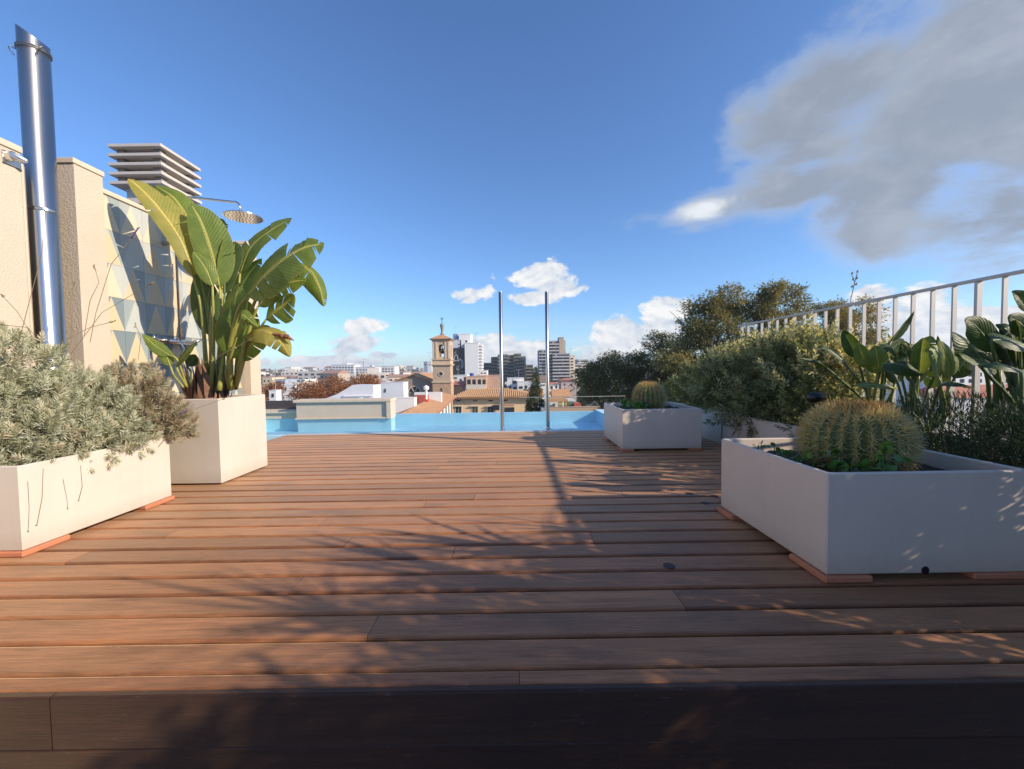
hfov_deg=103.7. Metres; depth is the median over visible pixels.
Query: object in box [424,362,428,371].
skyline block
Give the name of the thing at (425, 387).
roof vent
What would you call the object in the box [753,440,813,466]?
succulent plant
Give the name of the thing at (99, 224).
terrace wall
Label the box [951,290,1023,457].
bird of paradise plant
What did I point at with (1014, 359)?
bird of paradise plant
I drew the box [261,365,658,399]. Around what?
greenery
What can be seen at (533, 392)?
cypress tree
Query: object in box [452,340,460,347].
roof block
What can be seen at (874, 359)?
bird of paradise plant
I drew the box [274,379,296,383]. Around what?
town house
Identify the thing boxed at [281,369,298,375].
house
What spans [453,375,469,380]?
town house
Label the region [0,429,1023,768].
wooden deck
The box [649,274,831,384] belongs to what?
broad tree
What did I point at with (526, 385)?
house
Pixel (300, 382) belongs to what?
town house
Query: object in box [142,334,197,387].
bird of paradise shoot
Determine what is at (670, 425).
planter box
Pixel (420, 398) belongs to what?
roof box
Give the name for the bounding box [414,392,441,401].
roof terrace
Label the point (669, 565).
deck light
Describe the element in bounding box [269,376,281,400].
town house
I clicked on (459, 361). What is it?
office block
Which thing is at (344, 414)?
parapet wall
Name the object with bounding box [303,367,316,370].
house
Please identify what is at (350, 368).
skyline block
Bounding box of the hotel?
[865,369,1006,406]
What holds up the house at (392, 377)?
on the ground
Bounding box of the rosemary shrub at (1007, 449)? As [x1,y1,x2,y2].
[843,387,1023,468]
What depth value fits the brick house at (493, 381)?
100.04 m
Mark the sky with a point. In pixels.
(621, 161)
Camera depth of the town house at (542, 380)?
105.17 m
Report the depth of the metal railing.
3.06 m
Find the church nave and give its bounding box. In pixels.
[391,373,432,396]
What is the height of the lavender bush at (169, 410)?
0.858 m
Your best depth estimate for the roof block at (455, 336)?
179.36 m
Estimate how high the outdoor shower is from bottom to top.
1.855 m
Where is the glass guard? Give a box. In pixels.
[519,396,624,411]
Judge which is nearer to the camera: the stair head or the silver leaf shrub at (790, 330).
the silver leaf shrub at (790, 330)
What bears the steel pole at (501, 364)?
on the swimming pool
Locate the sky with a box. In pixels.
[0,0,1023,370]
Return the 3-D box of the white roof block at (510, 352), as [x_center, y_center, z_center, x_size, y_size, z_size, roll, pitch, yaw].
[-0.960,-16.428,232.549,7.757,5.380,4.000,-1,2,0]
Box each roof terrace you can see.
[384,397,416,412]
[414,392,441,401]
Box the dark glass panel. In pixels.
[265,400,295,408]
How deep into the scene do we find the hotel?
62.08 m
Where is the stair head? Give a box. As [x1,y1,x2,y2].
[380,382,407,397]
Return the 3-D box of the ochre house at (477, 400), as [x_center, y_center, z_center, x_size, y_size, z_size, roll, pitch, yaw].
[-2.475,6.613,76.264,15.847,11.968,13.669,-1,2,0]
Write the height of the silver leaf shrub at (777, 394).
1.279 m
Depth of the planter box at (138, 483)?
2.23 m
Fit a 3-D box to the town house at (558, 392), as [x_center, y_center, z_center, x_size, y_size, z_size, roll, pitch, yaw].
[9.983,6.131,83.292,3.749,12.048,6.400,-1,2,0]
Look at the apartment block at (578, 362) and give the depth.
206.21 m
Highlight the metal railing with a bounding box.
[737,269,1023,443]
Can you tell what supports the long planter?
on the roof gravel
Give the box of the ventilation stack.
[107,143,201,210]
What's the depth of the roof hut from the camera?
103.94 m
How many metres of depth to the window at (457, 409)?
70.17 m
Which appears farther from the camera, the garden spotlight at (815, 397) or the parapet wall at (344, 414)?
the parapet wall at (344, 414)
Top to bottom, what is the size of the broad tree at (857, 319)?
19.629 m
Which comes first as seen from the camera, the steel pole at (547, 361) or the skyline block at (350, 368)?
the steel pole at (547, 361)
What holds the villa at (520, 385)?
on the ground
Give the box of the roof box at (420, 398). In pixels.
[414,395,428,403]
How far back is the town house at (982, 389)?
45.95 m
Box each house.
[262,377,283,392]
[268,372,310,399]
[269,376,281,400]
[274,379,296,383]
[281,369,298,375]
[285,367,305,371]
[288,372,317,383]
[296,370,316,381]
[298,371,322,379]
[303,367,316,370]
[319,370,349,381]
[323,384,380,398]
[359,368,385,381]
[388,374,408,380]
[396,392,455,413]
[399,371,410,374]
[406,366,414,370]
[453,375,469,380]
[453,388,542,412]
[454,381,465,394]
[466,376,486,390]
[475,375,499,388]
[505,381,535,388]
[536,375,545,396]
[549,382,559,396]
[550,385,570,396]
[556,378,575,395]
[907,384,1008,402]
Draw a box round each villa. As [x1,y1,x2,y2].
[507,377,523,389]
[517,369,523,389]
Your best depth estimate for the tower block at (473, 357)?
174.76 m
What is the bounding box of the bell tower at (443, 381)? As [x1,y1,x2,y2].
[430,323,454,412]
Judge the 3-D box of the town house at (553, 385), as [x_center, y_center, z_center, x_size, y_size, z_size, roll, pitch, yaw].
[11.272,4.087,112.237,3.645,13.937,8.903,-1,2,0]
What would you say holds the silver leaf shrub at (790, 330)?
in the long planter
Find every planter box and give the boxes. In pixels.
[0,437,174,557]
[169,394,267,483]
[604,402,702,451]
[717,437,1023,582]
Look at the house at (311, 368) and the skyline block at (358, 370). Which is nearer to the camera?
the skyline block at (358, 370)
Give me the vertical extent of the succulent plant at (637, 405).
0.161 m
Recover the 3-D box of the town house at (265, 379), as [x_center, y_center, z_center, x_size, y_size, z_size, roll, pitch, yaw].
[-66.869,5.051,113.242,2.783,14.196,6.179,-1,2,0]
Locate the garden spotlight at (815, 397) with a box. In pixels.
[806,391,825,410]
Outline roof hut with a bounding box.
[479,370,487,374]
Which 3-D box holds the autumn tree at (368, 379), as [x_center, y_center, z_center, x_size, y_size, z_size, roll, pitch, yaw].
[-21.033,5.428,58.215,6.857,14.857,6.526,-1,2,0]
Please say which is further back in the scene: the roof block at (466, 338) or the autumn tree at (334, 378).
the roof block at (466, 338)
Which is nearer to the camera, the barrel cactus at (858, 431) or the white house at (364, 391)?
the barrel cactus at (858, 431)
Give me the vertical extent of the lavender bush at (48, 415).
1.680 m
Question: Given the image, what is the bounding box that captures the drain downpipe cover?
[21,163,35,365]
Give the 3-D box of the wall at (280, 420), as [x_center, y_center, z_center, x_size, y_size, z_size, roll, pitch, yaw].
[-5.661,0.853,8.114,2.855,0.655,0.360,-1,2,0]
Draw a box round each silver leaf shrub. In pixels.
[656,322,896,433]
[696,311,904,396]
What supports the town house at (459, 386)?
on the ground
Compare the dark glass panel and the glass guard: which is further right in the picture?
the glass guard
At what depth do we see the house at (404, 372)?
377.12 m
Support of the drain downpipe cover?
attached to the terrace wall at (99, 224)
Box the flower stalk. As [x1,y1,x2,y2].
[846,270,858,330]
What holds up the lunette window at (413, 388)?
in the church nave
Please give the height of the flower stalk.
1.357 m
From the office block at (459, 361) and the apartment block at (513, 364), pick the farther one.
the apartment block at (513, 364)
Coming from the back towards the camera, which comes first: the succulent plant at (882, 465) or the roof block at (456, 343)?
the roof block at (456, 343)
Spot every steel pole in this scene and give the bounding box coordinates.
[498,291,505,430]
[545,291,550,429]
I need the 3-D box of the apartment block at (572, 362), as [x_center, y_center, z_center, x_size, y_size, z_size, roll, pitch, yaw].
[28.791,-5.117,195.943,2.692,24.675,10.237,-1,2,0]
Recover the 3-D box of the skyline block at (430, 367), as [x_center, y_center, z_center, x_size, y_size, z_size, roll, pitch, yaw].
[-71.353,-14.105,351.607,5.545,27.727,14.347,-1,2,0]
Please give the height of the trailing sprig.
0.333 m
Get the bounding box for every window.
[408,386,420,391]
[455,405,461,412]
[471,405,477,412]
[487,405,493,411]
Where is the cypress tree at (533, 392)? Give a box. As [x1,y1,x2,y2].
[527,367,544,396]
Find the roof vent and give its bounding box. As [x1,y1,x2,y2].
[423,385,428,398]
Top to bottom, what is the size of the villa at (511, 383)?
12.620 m
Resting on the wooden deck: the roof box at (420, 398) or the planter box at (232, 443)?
the planter box at (232, 443)
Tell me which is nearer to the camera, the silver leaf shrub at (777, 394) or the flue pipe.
the flue pipe
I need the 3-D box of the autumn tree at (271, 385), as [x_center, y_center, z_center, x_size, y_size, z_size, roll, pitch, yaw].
[-29.607,6.283,50.326,3.410,13.970,3.516,0,2,28]
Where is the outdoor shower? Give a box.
[152,196,263,381]
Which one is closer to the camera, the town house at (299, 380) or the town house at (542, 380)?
the town house at (299, 380)
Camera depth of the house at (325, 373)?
245.27 m
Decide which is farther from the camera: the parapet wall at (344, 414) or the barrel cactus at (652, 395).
the parapet wall at (344, 414)
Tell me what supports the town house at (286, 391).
on the ground
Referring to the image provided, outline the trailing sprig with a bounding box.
[720,410,795,437]
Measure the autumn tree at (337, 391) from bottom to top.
13.729 m
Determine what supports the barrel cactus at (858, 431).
in the planter box at (939, 512)
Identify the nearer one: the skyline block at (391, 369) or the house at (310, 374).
the house at (310, 374)
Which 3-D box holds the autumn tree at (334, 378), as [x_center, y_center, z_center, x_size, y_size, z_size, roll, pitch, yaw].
[-24.325,5.688,55.193,7.036,14.657,6.653,-1,2,0]
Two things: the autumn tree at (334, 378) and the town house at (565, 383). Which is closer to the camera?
the autumn tree at (334, 378)
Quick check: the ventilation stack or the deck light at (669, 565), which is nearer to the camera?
the deck light at (669, 565)
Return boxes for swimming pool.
[266,409,603,439]
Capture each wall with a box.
[0,137,261,435]
[266,409,297,430]
[293,397,395,431]
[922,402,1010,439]
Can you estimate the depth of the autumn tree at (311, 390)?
51.35 m
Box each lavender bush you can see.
[0,209,163,525]
[87,331,264,446]
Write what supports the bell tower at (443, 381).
on the ground
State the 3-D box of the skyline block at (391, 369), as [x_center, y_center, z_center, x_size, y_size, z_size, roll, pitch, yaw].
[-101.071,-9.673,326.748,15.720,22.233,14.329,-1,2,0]
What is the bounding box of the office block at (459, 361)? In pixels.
[453,348,464,374]
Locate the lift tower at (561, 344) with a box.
[557,337,563,352]
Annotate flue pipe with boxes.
[1,24,68,371]
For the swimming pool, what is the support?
in the terrace building
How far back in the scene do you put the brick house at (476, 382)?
98.97 m
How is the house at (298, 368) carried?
on the ground
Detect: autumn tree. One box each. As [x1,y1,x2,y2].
[261,379,286,400]
[285,377,330,399]
[312,373,352,397]
[324,380,360,397]
[348,371,384,384]
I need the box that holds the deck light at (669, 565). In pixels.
[663,563,674,568]
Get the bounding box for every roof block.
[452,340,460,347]
[453,326,458,339]
[460,334,472,347]
[503,351,516,354]
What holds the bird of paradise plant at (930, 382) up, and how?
on the long planter
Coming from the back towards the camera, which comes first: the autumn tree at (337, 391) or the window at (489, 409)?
the window at (489, 409)
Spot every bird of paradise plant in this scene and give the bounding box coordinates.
[127,179,326,398]
[797,312,921,405]
[877,336,946,419]
[896,335,974,447]
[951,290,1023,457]
[974,320,1023,457]
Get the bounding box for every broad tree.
[568,329,695,401]
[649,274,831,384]
[809,293,890,400]
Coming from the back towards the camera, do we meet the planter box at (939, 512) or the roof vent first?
the roof vent
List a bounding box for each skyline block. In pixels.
[332,364,360,376]
[355,359,380,375]
[375,361,398,373]
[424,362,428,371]
[429,361,432,371]
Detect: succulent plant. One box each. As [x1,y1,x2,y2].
[621,399,648,408]
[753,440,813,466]
[820,441,911,471]
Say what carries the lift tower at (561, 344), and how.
on the ground
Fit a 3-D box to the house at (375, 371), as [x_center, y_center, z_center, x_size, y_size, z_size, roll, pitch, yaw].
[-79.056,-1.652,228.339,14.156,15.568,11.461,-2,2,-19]
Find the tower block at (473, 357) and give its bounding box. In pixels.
[465,333,482,375]
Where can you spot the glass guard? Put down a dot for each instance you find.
(569, 403)
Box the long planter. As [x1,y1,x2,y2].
[668,400,1020,466]
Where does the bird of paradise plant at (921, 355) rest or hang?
on the long planter
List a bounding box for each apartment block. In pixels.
[484,353,532,384]
[537,341,569,382]
[570,349,574,378]
[575,359,593,390]
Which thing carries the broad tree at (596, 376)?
on the ground
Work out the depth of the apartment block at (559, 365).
189.96 m
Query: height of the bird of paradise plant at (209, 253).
1.972 m
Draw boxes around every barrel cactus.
[630,380,666,408]
[793,396,930,471]
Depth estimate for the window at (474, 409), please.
70.19 m
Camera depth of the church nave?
92.03 m
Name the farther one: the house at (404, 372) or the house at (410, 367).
the house at (410, 367)
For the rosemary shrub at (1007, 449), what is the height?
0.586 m

